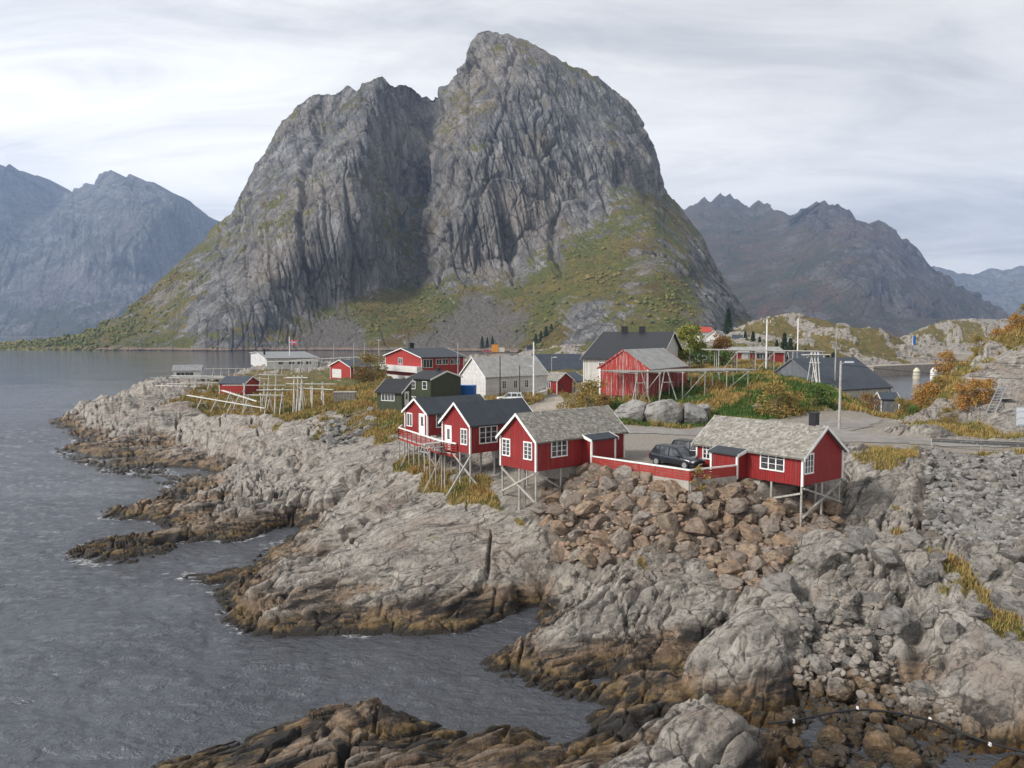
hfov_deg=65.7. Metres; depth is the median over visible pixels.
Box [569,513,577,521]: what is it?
boulder
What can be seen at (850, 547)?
slope rock
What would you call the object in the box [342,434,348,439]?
gully stone
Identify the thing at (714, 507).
boulder
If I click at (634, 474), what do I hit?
boulder
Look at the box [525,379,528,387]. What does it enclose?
window
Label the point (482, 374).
house
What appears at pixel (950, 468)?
riprap stone
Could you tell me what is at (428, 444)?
garden table
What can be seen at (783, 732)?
cove boulder
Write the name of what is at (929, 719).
rope
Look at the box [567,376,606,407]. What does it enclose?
autumn shrub
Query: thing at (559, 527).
boulder
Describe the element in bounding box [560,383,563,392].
door
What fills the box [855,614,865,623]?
cove boulder
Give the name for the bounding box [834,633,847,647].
cove boulder
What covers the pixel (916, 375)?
float
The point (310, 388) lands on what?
drying rack
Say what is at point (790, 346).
conifer
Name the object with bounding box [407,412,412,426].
window
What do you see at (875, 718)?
cove boulder
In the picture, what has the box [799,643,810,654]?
cove boulder
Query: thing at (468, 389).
container
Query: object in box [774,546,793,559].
boulder
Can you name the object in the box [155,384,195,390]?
drying rack
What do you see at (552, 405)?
path
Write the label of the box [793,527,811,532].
boulder
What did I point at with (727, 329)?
conifer
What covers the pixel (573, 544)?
boulder
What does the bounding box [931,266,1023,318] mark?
distant range
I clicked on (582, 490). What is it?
boulder
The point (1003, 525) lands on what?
riprap stone
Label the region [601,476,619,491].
boulder
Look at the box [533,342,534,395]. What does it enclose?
flagpole
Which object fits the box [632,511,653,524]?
boulder
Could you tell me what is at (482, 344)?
conifer
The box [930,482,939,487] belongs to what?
riprap stone
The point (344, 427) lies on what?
gully stone
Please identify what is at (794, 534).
boulder
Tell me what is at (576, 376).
lean to
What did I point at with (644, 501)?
boulder
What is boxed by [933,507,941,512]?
riprap stone
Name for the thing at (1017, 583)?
slope rock
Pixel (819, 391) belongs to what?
green shrub
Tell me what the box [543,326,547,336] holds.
conifer
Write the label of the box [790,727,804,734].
cove boulder
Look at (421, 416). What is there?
door
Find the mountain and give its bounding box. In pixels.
[0,30,752,351]
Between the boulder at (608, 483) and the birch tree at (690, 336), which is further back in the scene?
the birch tree at (690, 336)
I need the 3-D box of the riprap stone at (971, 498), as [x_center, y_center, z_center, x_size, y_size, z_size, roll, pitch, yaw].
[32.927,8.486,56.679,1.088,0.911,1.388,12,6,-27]
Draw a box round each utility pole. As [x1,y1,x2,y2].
[457,343,457,373]
[499,356,500,396]
[834,348,836,380]
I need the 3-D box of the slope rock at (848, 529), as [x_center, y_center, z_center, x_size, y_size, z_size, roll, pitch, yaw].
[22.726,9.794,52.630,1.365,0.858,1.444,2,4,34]
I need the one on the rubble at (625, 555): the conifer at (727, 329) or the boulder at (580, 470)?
the boulder at (580, 470)
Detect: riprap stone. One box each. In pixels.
[917,459,938,466]
[919,474,934,483]
[921,508,937,520]
[928,493,946,500]
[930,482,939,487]
[932,448,942,452]
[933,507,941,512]
[936,526,946,530]
[937,452,954,460]
[939,460,949,464]
[942,465,952,470]
[942,472,953,479]
[942,514,950,522]
[944,508,963,515]
[950,461,961,467]
[950,515,967,527]
[952,480,964,486]
[953,494,964,497]
[954,485,967,490]
[954,503,963,508]
[959,456,970,464]
[959,530,975,538]
[960,501,971,506]
[965,495,977,501]
[966,470,977,479]
[966,506,988,515]
[969,463,986,469]
[973,480,989,491]
[974,491,985,498]
[975,498,990,506]
[975,520,994,530]
[977,470,997,481]
[983,530,999,536]
[987,482,1005,488]
[987,498,997,502]
[987,504,999,509]
[989,453,1003,458]
[989,465,1005,472]
[993,516,1010,522]
[995,493,1007,496]
[996,496,1010,502]
[998,472,1011,479]
[998,523,1009,527]
[1003,456,1022,464]
[1004,481,1018,487]
[1005,501,1018,505]
[1006,528,1022,536]
[1007,511,1023,519]
[1009,463,1019,469]
[1014,489,1023,496]
[1018,475,1023,482]
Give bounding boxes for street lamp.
[519,365,533,391]
[838,361,853,428]
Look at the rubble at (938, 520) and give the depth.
56.45 m
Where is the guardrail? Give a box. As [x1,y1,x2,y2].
[931,438,1023,449]
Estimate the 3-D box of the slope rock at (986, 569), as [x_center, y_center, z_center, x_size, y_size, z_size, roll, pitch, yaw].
[26.927,10.623,45.476,1.853,1.786,2.302,8,14,-7]
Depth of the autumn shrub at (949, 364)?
110.01 m
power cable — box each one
[840,350,1018,363]
[842,364,1015,378]
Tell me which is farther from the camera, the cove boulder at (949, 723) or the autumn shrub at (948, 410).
the autumn shrub at (948, 410)
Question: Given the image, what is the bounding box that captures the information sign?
[1015,407,1023,431]
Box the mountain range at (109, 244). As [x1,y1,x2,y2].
[0,164,219,336]
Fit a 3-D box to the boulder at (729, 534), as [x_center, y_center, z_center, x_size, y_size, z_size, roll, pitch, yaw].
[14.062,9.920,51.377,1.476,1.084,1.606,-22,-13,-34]
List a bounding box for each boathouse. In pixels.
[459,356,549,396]
[548,371,574,393]
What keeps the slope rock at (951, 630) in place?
on the rocky shore
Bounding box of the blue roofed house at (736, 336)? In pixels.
[731,335,742,338]
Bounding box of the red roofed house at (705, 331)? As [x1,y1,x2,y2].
[694,327,712,341]
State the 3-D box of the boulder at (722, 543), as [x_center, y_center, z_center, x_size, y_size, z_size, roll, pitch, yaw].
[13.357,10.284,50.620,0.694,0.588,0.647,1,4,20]
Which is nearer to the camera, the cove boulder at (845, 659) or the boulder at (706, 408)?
the cove boulder at (845, 659)
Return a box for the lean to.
[566,372,582,391]
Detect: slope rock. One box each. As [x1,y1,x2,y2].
[758,572,799,596]
[806,546,838,570]
[819,592,830,600]
[827,535,839,537]
[837,564,854,576]
[837,593,855,601]
[838,539,866,555]
[843,525,861,534]
[847,526,876,544]
[858,590,885,607]
[870,546,903,567]
[878,537,892,543]
[879,605,909,634]
[896,531,924,547]
[902,546,914,551]
[908,616,918,625]
[911,568,938,587]
[924,616,935,628]
[929,551,948,562]
[940,619,965,644]
[945,572,961,581]
[958,551,969,558]
[958,600,992,618]
[968,555,999,584]
[971,539,998,554]
[981,633,1014,652]
[990,589,1023,619]
[997,548,1021,562]
[1005,631,1019,640]
[1009,578,1023,588]
[1012,562,1023,577]
[1016,534,1023,543]
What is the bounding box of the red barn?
[597,348,688,396]
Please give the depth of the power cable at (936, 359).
101.44 m
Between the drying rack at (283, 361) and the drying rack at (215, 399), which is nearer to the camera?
the drying rack at (215, 399)
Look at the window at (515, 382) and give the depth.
144.23 m
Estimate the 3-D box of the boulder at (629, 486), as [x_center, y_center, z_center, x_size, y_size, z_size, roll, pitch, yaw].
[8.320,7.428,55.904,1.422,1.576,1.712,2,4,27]
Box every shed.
[217,376,260,394]
[492,344,504,351]
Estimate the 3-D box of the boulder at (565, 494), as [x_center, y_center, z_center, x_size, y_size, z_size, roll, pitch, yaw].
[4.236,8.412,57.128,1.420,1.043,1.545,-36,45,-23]
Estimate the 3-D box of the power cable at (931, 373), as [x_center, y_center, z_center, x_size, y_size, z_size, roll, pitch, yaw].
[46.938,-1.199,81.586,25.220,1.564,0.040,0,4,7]
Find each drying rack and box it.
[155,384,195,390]
[167,381,217,389]
[172,375,222,384]
[186,395,265,414]
[212,368,244,375]
[221,390,256,411]
[222,383,285,405]
[251,393,279,412]
[257,388,295,414]
[262,373,277,388]
[264,360,309,375]
[284,375,307,411]
[286,382,323,409]
[291,356,370,371]
[298,387,333,402]
[600,368,759,402]
[702,349,824,374]
[801,352,830,382]
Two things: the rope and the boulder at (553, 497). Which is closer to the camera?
the rope
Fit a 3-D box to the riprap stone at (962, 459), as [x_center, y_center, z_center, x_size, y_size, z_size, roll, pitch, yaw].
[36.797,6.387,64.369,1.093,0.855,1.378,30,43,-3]
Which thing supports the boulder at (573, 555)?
on the rubble at (625, 555)
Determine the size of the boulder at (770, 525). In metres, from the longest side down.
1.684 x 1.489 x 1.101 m
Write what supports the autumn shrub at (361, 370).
on the rocky shore
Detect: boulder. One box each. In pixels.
[531,502,549,515]
[538,486,547,493]
[539,490,555,502]
[539,514,552,526]
[545,491,561,503]
[546,503,566,517]
[550,520,568,535]
[551,544,565,562]
[554,477,567,485]
[554,486,562,491]
[559,514,567,520]
[560,489,575,504]
[562,478,573,490]
[563,493,584,509]
[568,528,583,540]
[568,548,582,561]
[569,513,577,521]
[570,542,578,547]
[571,477,586,488]
[574,500,599,515]
[575,463,588,475]
[576,536,591,545]
[577,487,586,493]
[577,549,597,567]
[578,472,585,478]
[583,523,588,529]
[583,544,595,550]
[585,471,595,481]
[586,480,599,488]
[586,487,602,498]
[588,463,601,472]
[588,515,609,530]
[591,530,609,545]
[594,496,602,503]
[597,465,613,478]
[598,551,611,567]
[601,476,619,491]
[601,548,610,553]
[602,501,612,510]
[604,492,619,502]
[604,522,613,527]
[605,512,616,521]
[609,527,618,533]
[609,528,633,552]
[611,493,635,511]
[612,465,631,482]
[614,399,647,421]
[614,513,631,528]
[618,478,637,493]
[628,526,639,535]
[629,471,639,479]
[631,506,641,513]
[632,486,647,497]
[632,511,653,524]
[633,535,649,551]
[636,495,650,509]
[639,471,651,484]
[641,525,655,537]
[644,399,683,424]
[648,480,665,492]
[649,497,668,512]
[650,491,665,502]
[653,512,681,536]
[657,534,676,552]
[663,479,683,496]
[666,493,677,503]
[672,503,690,513]
[674,543,697,558]
[675,531,689,541]
[678,494,687,502]
[682,403,707,423]
[683,517,710,536]
[688,491,704,504]
[691,476,703,487]
[697,404,710,415]
[698,508,713,520]
[698,546,706,555]
[701,537,718,551]
[704,483,716,499]
[705,555,722,566]
[705,561,716,568]
[707,501,720,515]
[708,522,718,533]
[710,481,718,487]
[714,521,723,530]
[715,487,737,502]
[717,559,742,576]
[718,541,726,549]
[719,574,743,590]
[721,545,735,556]
[722,528,739,541]
[723,514,733,527]
[724,498,747,513]
[725,482,742,492]
[726,550,745,564]
[728,540,739,546]
[736,543,760,560]
[738,521,750,526]
[739,478,753,487]
[739,524,761,543]
[741,513,755,523]
[741,570,758,583]
[746,494,760,504]
[746,504,768,518]
[748,555,766,572]
[750,577,761,587]
[757,518,779,533]
[761,547,773,553]
[762,497,785,516]
[762,531,773,539]
[762,549,784,564]
[762,566,778,575]
[763,538,772,545]
[766,726,791,741]
[768,511,781,521]
[771,535,796,546]
[771,566,780,571]
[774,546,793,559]
[775,713,788,725]
[780,524,790,531]
[781,517,794,526]
[782,705,804,717]
[782,710,793,717]
[783,498,805,513]
[783,529,805,539]
[785,507,791,517]
[785,735,804,750]
[790,516,806,526]
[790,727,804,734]
[792,678,806,689]
[792,731,799,736]
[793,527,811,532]
[797,616,815,631]
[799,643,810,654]
[800,601,814,613]
[802,499,823,513]
[804,512,812,518]
[804,524,819,529]
[806,654,831,676]
[809,680,823,697]
[809,709,817,714]
[811,749,838,767]
[812,641,825,653]
[813,514,835,528]
[813,599,838,622]
[814,628,825,639]
[817,706,839,724]
[817,725,846,748]
[822,500,840,515]
[826,677,850,702]
[828,515,844,524]
[829,587,838,595]
[830,636,839,643]
[832,673,839,677]
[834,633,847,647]
[836,721,851,727]
[839,653,851,669]
[841,610,860,622]
[841,727,862,746]
[845,679,854,693]
[847,711,860,723]
[849,589,861,606]
[849,753,863,761]
[851,634,861,642]
[854,722,863,728]
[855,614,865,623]
[855,687,876,695]
[859,759,878,767]
[862,730,896,760]
[865,681,879,693]
[867,636,874,644]
[867,700,887,715]
[868,619,879,629]
[868,757,880,765]
[869,713,882,724]
[874,629,894,640]
[880,684,900,696]
[881,647,889,653]
[886,654,895,661]
[886,724,907,745]
[887,746,925,767]
[892,707,900,718]
[908,680,938,700]
[909,700,929,716]
[919,729,932,739]
[922,754,930,760]
[925,761,940,767]
[929,704,949,714]
[929,744,947,756]
[931,717,939,727]
[934,756,945,763]
[942,721,953,731]
[950,707,962,717]
[961,715,984,739]
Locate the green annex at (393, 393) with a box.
[374,378,412,410]
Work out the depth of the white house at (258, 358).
337.26 m
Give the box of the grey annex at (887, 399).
[873,392,900,412]
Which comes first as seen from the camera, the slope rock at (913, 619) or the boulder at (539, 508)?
the slope rock at (913, 619)
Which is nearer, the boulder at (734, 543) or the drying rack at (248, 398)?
the boulder at (734, 543)
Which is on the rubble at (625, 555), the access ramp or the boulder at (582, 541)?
the boulder at (582, 541)
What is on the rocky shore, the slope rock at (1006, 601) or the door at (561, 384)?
the slope rock at (1006, 601)
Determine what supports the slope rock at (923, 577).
on the rocky shore
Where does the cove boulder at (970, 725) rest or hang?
on the cobbles
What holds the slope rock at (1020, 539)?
on the rocky shore
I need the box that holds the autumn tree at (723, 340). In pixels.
[710,331,733,358]
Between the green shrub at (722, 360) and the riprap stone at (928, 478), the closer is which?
the riprap stone at (928, 478)
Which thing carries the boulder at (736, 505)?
on the rubble at (625, 555)
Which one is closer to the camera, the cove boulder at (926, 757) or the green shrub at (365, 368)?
the cove boulder at (926, 757)
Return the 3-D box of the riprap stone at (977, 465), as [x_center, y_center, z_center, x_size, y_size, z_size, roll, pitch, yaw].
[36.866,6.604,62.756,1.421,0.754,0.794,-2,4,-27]
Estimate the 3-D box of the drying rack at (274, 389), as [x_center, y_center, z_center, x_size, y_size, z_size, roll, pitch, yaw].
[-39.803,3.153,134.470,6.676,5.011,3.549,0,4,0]
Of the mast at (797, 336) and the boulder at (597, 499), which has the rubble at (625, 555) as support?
the boulder at (597, 499)
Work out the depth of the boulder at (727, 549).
49.53 m
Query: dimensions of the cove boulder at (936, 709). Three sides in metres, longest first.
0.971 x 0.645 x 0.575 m
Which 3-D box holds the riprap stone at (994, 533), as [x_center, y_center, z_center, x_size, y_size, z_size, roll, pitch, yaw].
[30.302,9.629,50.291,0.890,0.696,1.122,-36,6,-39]
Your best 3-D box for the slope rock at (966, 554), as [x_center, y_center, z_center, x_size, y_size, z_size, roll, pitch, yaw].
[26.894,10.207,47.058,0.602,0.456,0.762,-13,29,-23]
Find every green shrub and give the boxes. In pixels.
[349,367,368,381]
[684,343,709,364]
[708,351,733,366]
[803,382,837,407]
[906,404,918,414]
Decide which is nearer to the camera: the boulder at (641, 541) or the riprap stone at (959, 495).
the boulder at (641, 541)
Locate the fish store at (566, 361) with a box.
[530,354,582,370]
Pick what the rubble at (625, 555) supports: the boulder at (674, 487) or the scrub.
the boulder at (674, 487)
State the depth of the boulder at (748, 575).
47.08 m
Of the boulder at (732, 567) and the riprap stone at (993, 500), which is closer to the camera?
the boulder at (732, 567)
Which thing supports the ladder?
on the rocky shore
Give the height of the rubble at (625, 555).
5.472 m
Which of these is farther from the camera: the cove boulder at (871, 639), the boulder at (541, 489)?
the boulder at (541, 489)
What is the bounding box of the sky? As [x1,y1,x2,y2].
[0,0,1023,274]
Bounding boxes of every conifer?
[479,336,484,348]
[485,337,489,347]
[534,334,538,345]
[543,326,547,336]
[721,308,735,333]
[751,331,756,341]
[780,332,787,360]
[784,337,793,361]
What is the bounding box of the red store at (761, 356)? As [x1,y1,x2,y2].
[723,347,785,362]
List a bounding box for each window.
[185,372,193,375]
[381,393,394,400]
[398,358,402,363]
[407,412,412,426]
[411,381,415,388]
[422,381,426,389]
[423,359,432,367]
[436,359,441,364]
[436,414,443,427]
[442,359,447,364]
[460,428,467,444]
[479,425,497,443]
[502,380,505,388]
[502,438,510,456]
[513,380,517,387]
[523,441,532,460]
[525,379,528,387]
[551,441,567,457]
[702,447,710,459]
[756,353,763,358]
[759,454,784,471]
[804,453,813,474]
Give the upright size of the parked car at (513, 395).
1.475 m
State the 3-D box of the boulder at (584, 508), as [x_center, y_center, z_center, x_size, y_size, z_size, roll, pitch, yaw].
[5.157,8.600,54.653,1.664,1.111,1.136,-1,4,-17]
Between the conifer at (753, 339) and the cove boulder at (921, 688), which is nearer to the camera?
the cove boulder at (921, 688)
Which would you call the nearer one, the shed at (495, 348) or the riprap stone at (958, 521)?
the riprap stone at (958, 521)
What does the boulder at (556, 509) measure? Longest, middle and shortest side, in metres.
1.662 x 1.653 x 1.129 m
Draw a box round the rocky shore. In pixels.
[48,312,1023,767]
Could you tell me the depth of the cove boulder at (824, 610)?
42.64 m
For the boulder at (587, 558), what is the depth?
50.75 m
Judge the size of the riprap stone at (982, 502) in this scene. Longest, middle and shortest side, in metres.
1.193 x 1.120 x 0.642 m
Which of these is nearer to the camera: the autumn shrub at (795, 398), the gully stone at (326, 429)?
the autumn shrub at (795, 398)
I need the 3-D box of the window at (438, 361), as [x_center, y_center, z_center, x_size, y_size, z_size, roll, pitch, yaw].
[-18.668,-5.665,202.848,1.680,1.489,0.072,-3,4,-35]
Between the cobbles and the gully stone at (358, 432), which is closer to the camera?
the cobbles
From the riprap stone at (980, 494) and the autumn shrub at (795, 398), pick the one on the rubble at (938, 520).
the riprap stone at (980, 494)
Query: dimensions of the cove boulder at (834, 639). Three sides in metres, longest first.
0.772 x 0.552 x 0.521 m
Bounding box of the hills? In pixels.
[826,316,953,337]
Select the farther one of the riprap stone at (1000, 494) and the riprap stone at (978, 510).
the riprap stone at (1000, 494)
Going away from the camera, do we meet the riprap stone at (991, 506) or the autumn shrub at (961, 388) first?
the riprap stone at (991, 506)
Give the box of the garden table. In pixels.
[418,442,442,453]
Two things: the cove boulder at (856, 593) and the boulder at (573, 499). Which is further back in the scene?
the boulder at (573, 499)
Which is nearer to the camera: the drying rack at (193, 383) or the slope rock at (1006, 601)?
the slope rock at (1006, 601)
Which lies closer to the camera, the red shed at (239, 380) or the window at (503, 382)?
the window at (503, 382)
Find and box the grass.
[158,321,1023,639]
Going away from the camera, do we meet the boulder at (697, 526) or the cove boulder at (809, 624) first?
the cove boulder at (809, 624)
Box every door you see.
[332,369,340,377]
[404,391,408,405]
[419,413,424,434]
[445,425,451,449]
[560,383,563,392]
[742,354,747,359]
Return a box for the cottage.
[525,345,532,351]
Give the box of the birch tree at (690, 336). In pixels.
[677,324,707,368]
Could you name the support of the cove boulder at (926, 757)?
on the cobbles
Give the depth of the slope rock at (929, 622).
41.25 m
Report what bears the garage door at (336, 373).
in the red garage
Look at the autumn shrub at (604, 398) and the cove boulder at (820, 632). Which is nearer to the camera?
the cove boulder at (820, 632)
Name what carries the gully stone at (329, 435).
on the rocky shore
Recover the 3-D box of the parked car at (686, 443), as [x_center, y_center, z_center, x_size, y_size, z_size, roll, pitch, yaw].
[14.881,5.279,64.227,4.272,1.386,1.993,3,5,40]
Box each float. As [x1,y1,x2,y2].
[913,368,920,378]
[930,368,937,378]
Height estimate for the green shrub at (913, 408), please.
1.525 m
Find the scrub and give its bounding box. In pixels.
[0,205,696,350]
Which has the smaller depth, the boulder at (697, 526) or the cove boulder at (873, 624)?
the cove boulder at (873, 624)
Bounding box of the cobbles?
[780,588,978,767]
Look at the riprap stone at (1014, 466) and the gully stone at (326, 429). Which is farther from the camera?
the gully stone at (326, 429)
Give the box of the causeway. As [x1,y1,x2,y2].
[932,351,972,361]
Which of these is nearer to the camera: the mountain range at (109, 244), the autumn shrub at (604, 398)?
the autumn shrub at (604, 398)
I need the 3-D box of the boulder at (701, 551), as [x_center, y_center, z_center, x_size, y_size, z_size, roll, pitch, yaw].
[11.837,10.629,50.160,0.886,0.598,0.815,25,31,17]
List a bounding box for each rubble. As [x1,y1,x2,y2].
[539,469,841,594]
[921,446,1023,548]
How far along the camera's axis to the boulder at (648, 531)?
51.31 m
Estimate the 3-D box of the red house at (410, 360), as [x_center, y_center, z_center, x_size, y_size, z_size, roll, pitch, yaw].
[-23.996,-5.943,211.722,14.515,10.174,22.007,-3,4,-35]
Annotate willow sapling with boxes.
[690,465,710,490]
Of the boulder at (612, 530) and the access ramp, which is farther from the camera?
the access ramp
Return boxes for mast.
[763,319,770,367]
[797,319,798,357]
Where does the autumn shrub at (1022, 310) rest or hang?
on the rocky shore
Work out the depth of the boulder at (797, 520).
53.49 m
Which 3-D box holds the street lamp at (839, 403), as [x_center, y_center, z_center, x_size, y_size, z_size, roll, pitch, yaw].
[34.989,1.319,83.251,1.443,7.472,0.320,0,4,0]
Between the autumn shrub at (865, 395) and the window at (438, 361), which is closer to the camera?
the autumn shrub at (865, 395)
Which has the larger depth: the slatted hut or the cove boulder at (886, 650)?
the slatted hut
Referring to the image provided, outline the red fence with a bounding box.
[592,456,736,492]
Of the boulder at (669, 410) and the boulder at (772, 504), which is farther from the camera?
the boulder at (669, 410)
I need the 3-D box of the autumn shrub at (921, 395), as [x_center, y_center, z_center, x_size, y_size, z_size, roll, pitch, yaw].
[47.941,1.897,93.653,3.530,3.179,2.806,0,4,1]
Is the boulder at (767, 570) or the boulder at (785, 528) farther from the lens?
the boulder at (785, 528)
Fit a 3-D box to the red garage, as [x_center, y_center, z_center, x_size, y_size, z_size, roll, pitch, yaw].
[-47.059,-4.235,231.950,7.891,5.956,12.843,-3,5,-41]
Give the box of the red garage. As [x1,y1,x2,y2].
[328,359,372,378]
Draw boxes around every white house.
[170,365,224,380]
[249,349,319,369]
[580,326,681,387]
[705,327,727,341]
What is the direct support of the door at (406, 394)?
in the green annex at (393, 393)
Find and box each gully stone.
[324,426,332,431]
[324,433,333,439]
[327,419,336,425]
[328,438,337,444]
[331,431,341,436]
[340,425,348,432]
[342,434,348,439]
[353,429,366,435]
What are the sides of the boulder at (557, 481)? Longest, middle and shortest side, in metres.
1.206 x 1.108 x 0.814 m
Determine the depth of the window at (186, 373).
263.66 m
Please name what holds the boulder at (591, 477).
on the rubble at (625, 555)
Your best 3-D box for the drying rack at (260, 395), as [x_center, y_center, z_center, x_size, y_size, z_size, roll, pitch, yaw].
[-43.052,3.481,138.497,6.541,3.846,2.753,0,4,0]
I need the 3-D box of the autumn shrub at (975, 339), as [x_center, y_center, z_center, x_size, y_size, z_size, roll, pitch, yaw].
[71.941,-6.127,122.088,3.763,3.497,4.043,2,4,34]
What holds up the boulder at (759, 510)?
on the rubble at (625, 555)
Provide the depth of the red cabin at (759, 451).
55.51 m
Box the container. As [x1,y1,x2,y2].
[461,385,475,394]
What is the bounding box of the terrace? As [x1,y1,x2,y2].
[385,424,457,494]
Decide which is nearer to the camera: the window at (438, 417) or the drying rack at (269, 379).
the window at (438, 417)
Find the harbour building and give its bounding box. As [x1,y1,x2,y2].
[774,357,892,404]
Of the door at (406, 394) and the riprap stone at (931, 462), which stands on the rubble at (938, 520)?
the riprap stone at (931, 462)
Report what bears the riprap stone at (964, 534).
on the rubble at (938, 520)
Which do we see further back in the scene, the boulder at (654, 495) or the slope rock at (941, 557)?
the boulder at (654, 495)
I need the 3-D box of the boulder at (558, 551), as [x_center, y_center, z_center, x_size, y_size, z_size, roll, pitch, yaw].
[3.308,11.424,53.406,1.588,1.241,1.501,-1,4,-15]
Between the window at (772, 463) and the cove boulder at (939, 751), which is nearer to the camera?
the cove boulder at (939, 751)
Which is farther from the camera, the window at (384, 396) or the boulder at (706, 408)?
the window at (384, 396)
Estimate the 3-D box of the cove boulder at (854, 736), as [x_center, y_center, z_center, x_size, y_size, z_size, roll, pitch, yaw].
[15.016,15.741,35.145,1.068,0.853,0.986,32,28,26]
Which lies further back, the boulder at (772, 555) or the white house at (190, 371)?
the white house at (190, 371)
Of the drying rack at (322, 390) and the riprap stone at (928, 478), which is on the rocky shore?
the drying rack at (322, 390)
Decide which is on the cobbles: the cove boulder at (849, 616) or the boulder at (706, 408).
the cove boulder at (849, 616)
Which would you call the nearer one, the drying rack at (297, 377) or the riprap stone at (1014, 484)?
the riprap stone at (1014, 484)
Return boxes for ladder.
[986,386,1015,413]
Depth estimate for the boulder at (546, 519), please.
55.36 m
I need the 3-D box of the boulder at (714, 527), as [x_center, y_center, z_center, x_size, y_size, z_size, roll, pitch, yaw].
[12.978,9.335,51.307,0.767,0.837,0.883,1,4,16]
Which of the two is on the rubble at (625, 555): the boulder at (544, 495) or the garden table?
the boulder at (544, 495)
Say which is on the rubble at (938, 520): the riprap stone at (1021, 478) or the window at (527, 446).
the riprap stone at (1021, 478)
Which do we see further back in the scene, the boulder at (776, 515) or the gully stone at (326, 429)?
the gully stone at (326, 429)
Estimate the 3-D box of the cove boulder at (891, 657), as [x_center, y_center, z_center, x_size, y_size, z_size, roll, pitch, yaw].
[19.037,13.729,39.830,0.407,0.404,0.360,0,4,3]
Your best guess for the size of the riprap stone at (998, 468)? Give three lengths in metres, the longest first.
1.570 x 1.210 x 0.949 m
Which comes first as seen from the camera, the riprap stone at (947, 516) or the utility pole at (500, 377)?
the riprap stone at (947, 516)
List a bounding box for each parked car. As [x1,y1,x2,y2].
[496,392,524,398]
[649,443,705,468]
[671,438,695,455]
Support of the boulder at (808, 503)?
on the rubble at (625, 555)
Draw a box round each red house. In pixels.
[380,343,466,378]
[786,352,823,359]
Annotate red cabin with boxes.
[401,394,484,453]
[438,397,532,496]
[495,405,628,514]
[691,412,848,526]
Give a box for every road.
[626,417,1023,447]
[866,362,963,375]
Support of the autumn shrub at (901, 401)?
on the rocky shore
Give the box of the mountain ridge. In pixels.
[683,193,1007,320]
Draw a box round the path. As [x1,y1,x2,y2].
[532,392,576,411]
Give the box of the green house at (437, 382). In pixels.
[406,367,462,399]
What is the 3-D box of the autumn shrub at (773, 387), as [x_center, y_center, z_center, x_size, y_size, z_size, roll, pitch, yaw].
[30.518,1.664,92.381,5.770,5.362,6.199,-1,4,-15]
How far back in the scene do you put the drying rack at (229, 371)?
299.86 m
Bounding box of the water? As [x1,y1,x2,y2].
[0,337,1023,767]
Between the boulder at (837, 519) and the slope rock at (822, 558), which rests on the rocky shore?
the slope rock at (822, 558)
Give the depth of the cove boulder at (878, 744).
33.65 m
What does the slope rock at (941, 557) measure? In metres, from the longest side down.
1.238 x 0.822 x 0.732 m
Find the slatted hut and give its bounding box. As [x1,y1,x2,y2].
[333,391,356,401]
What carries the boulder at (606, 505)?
on the rubble at (625, 555)
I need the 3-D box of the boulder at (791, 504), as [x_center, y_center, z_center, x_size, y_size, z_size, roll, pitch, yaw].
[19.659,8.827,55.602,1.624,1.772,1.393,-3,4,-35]
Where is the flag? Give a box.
[290,340,296,344]
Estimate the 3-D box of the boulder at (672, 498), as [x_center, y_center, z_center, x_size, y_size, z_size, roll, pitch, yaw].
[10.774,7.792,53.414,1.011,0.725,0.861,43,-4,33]
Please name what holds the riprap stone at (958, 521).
on the rubble at (938, 520)
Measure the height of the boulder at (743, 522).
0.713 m
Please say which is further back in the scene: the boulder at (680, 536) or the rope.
the boulder at (680, 536)
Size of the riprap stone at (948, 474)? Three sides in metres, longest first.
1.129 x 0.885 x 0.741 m
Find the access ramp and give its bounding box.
[528,385,546,395]
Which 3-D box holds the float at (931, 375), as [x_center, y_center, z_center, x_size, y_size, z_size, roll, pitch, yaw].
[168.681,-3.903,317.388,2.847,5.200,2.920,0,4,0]
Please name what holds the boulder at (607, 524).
on the rubble at (625, 555)
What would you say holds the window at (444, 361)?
in the red house at (410, 360)
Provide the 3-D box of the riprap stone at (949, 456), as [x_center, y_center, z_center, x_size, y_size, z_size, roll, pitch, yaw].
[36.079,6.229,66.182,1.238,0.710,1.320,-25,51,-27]
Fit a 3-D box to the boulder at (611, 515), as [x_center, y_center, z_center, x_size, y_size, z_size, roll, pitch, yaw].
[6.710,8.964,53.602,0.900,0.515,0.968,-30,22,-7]
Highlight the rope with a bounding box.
[768,706,1023,752]
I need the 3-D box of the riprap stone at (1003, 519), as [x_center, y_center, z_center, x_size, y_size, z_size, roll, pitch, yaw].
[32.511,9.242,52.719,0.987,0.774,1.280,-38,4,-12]
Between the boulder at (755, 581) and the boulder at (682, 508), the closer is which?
the boulder at (755, 581)
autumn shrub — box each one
[351,351,388,381]
[351,367,368,382]
[556,390,575,408]
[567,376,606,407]
[595,392,614,408]
[754,376,804,418]
[779,393,806,414]
[859,391,882,411]
[890,396,913,414]
[905,387,932,409]
[912,381,940,405]
[931,374,948,394]
[932,349,956,373]
[937,406,958,422]
[949,382,979,411]
[957,377,993,404]
[966,333,989,351]
[974,378,996,397]
[990,327,1005,337]
[1004,313,1023,331]
[1014,303,1023,321]
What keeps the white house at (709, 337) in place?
on the rocky shore
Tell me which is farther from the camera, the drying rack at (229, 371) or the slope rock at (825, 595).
the drying rack at (229, 371)
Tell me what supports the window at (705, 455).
in the red cabin at (759, 451)
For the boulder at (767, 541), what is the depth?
50.34 m

